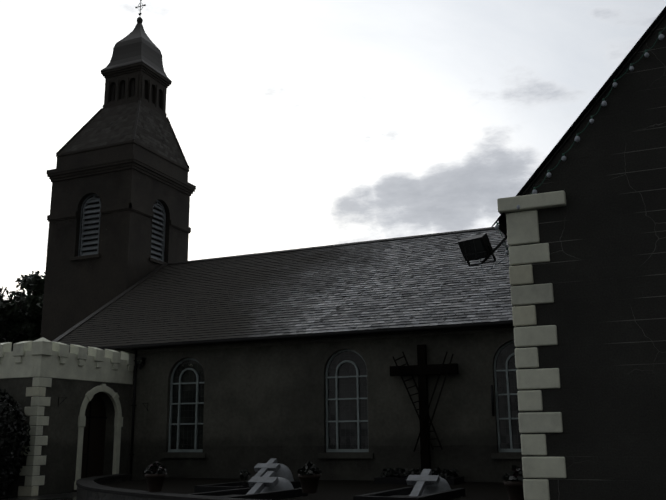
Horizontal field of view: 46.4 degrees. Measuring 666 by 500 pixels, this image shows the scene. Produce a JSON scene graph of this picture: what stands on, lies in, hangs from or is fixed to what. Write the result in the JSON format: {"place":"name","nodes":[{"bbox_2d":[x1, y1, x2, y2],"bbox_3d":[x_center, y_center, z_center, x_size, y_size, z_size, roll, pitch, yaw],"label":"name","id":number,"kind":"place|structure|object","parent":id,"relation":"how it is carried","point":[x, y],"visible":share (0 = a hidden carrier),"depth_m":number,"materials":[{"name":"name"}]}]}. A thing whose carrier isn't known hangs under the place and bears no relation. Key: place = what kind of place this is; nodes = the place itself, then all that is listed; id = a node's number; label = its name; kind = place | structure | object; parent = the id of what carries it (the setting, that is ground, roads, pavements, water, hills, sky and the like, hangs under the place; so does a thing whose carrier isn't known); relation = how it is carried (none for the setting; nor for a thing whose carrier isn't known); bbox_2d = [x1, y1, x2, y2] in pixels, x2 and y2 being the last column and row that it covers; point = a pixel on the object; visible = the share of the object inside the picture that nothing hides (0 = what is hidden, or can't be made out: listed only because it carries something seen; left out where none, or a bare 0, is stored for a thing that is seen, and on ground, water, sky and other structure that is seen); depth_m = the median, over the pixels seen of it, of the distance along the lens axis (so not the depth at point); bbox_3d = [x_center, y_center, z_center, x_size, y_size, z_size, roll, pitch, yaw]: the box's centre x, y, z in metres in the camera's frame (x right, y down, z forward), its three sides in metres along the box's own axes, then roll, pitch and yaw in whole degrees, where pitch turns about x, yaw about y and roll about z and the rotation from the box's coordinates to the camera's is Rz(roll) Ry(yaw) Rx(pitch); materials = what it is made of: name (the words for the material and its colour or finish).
{"place":"outdoors","nodes":[
{"label":"outdoors","id":0,"kind":"place"},
{"bbox_2d":[0,492,76,499],"bbox_3d":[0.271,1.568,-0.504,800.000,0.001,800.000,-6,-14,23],"label":"ground","id":1,"kind":"structure","parent":0,"point":[66,496],"depth_m":21.49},
{"bbox_2d":[0,389,30,495],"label":"shrub by porch","id":2,"kind":"object","parent":1,"relation":"on","point":[12,416],"visible":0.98,"depth_m":21.33,"materials":[{"name":"green plant"}]},
{"bbox_2d":[0,270,44,350],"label":"tree","id":3,"kind":"object","parent":1,"relation":"on","point":[20,317],"visible":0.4,"depth_m":54.78,"materials":[{"name":"green plant"}]},
{"bbox_2d":[0,337,134,495],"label":"porch trim","id":4,"kind":"structure","parent":1,"relation":"on","point":[39,359],"depth_m":23.35,"materials":[{"name":"beige stone"}]},
{"bbox_2d":[40,17,195,341],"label":"tower","id":5,"kind":"structure","parent":1,"relation":"on","point":[127,131],"depth_m":35.48,"materials":[{"name":"stone"}]},
{"bbox_2d":[78,194,165,261],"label":"louvered windows","id":6,"kind":"structure","parent":5,"relation":"attached to","point":[88,236],"depth_m":35.31,"materials":[{"name":"paint"}]},
{"bbox_2d":[135,0,145,14],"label":"tower cross","id":7,"kind":"object","parent":5,"relation":"on","point":[140,6],"visible":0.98,"depth_m":39.41,"materials":[{"name":"grey metal"}]},
{"bbox_2d":[76,474,262,499],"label":"stone wall","id":8,"kind":"structure","parent":1,"relation":"on","point":[91,488],"depth_m":16.87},
{"bbox_2d":[143,461,166,491],"bbox_3d":[-3.722,4.737,16.281,0.471,0.612,0.477,9,-16,-35],"label":"pot","id":9,"kind":"object","parent":8,"relation":"on","point":[155,473],"visible":1,"depth_m":16.16,"materials":[{"name":"ceramic"}]},
{"bbox_2d":[298,461,321,493],"bbox_3d":[-0.471,4.487,15.379,0.504,0.620,0.516,-6,-14,23],"label":"pot","id":10,"kind":"object","parent":8,"relation":"on","point":[309,475],"visible":1,"depth_m":15.24,"materials":[{"name":"ceramic"}]},
{"bbox_2d":[502,465,525,499],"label":"pot","id":11,"kind":"object","parent":8,"relation":"on","point":[513,483],"visible":0.85,"depth_m":12.54,"materials":[{"name":"ceramic"}]},
{"bbox_2d":[87,326,523,482],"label":"nave walls","id":12,"kind":"structure","parent":1,"relation":"on","point":[256,403],"depth_m":23.70,"materials":[{"name":"grey paint"}]},
{"bbox_2d":[136,357,145,368],"bbox_3d":[-6.541,3.860,26.432,0.260,0.395,0.240,-6,-14,23],"label":"wall lamp","id":13,"kind":"object","parent":12,"relation":"attached to","point":[140,361],"visible":0.98,"depth_m":26.39,"materials":[{"name":"black metal"}]},
{"bbox_2d":[53,227,513,349],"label":"roof","id":14,"kind":"structure","parent":12,"relation":"on","point":[423,281],"depth_m":27.54,"materials":[{"name":"grey tile"}]},
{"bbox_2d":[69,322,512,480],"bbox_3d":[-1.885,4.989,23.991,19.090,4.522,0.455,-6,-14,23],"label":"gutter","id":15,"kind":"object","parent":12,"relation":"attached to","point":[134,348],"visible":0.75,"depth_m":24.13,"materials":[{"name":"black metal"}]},
{"bbox_2d":[168,340,522,451],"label":"arched windows","id":16,"kind":"structure","parent":12,"relation":"in","point":[346,407],"depth_m":23.57,"materials":[{"name":"grey glass"}]},
{"bbox_2d":[389,344,457,471],"bbox_3d":[2.592,4.740,22.021,1.993,4.112,0.340,-6,-14,23],"label":"cross","id":17,"kind":"object","parent":1,"relation":"on","point":[422,369],"visible":1,"depth_m":22.10,"materials":[{"name":"black wood"}]},
{"bbox_2d":[0,377,131,495],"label":"porch walls","id":18,"kind":"structure","parent":0,"point":[59,452],"depth_m":23.68,"materials":[{"name":"grey paint"}]},
{"bbox_2d":[2,174,503,478],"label":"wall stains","id":19,"kind":"object","parent":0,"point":[238,366],"depth_m":24.88,"materials":[{"name":"black"}]},
{"bbox_2d":[102,478,508,499],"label":"ground","id":20,"kind":"structure","parent":0,"point":[338,489],"depth_m":19.70,"materials":[{"name":"black soil"}]},
{"bbox_2d":[239,468,251,485],"bbox_3d":[-2.055,5.392,18.196,0.280,0.582,0.304,-6,-14,23],"label":"grave vase","id":21,"kind":"object","parent":20,"relation":"on","point":[244,477],"visible":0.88,"depth_m":18.18,"materials":[{"name":"black stone"}]},
{"bbox_2d":[194,458,300,492],"bbox_3d":[-1.932,5.622,19.486,1.360,0.723,3.042,-8,-15,30],"label":"grave","id":22,"kind":"object","parent":20,"relation":"on","point":[278,469],"visible":0.6,"depth_m":19.74,"materials":[{"name":"white stone"}]},
{"bbox_2d":[188,471,307,499],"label":"grave","id":23,"kind":"object","parent":20,"relation":"on","point":[268,485],"visible":0.88,"depth_m":16.88,"materials":[{"name":"white stone"}]},
{"bbox_2d":[353,469,464,499],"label":"grave","id":24,"kind":"object","parent":20,"relation":"on","point":[428,485],"visible":1,"depth_m":16.29,"materials":[{"name":"white stone"}]},
{"bbox_2d":[374,467,463,484],"bbox_3d":[2.350,6.130,21.159,2.200,0.416,1.100,-6,-14,23],"label":"flower bed","id":25,"kind":"object","parent":20,"relation":"on","point":[393,476],"visible":0.79,"depth_m":20.95,"materials":[{"name":"green plant"}]},
{"bbox_2d":[0,0,665,299],"label":"sky","id":26,"kind":"structure","parent":0,"point":[296,124],"materials":[{"name":"white"}]},
{"bbox_2d":[511,13,665,499],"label":"transept walls","id":27,"kind":"structure","parent":0,"point":[602,232],"depth_m":10.22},
{"bbox_2d":[458,233,508,273],"bbox_3d":[2.237,0.003,11.325,0.788,0.636,0.402,-9,-16,33],"label":"floodlight","id":28,"kind":"object","parent":27,"relation":"attached to","point":[476,247],"visible":0.98,"depth_m":11.35,"materials":[{"name":"black metal"}]},
{"bbox_2d":[497,190,566,499],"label":"corner quoins","id":29,"kind":"object","parent":27,"relation":"attached to","point":[523,227],"visible":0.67,"depth_m":10.45,"materials":[{"name":"beige stone"}]},
{"bbox_2d":[491,6,665,235],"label":"roof edge","id":30,"kind":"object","parent":27,"relation":"on","point":[501,220],"depth_m":10.84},
{"bbox_2d":[495,27,665,254],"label":"festoon lights","id":31,"kind":"object","parent":27,"relation":"attached to","point":[604,104],"visible":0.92,"depth_m":10.69,"materials":[{"name":"white"}]}
]}

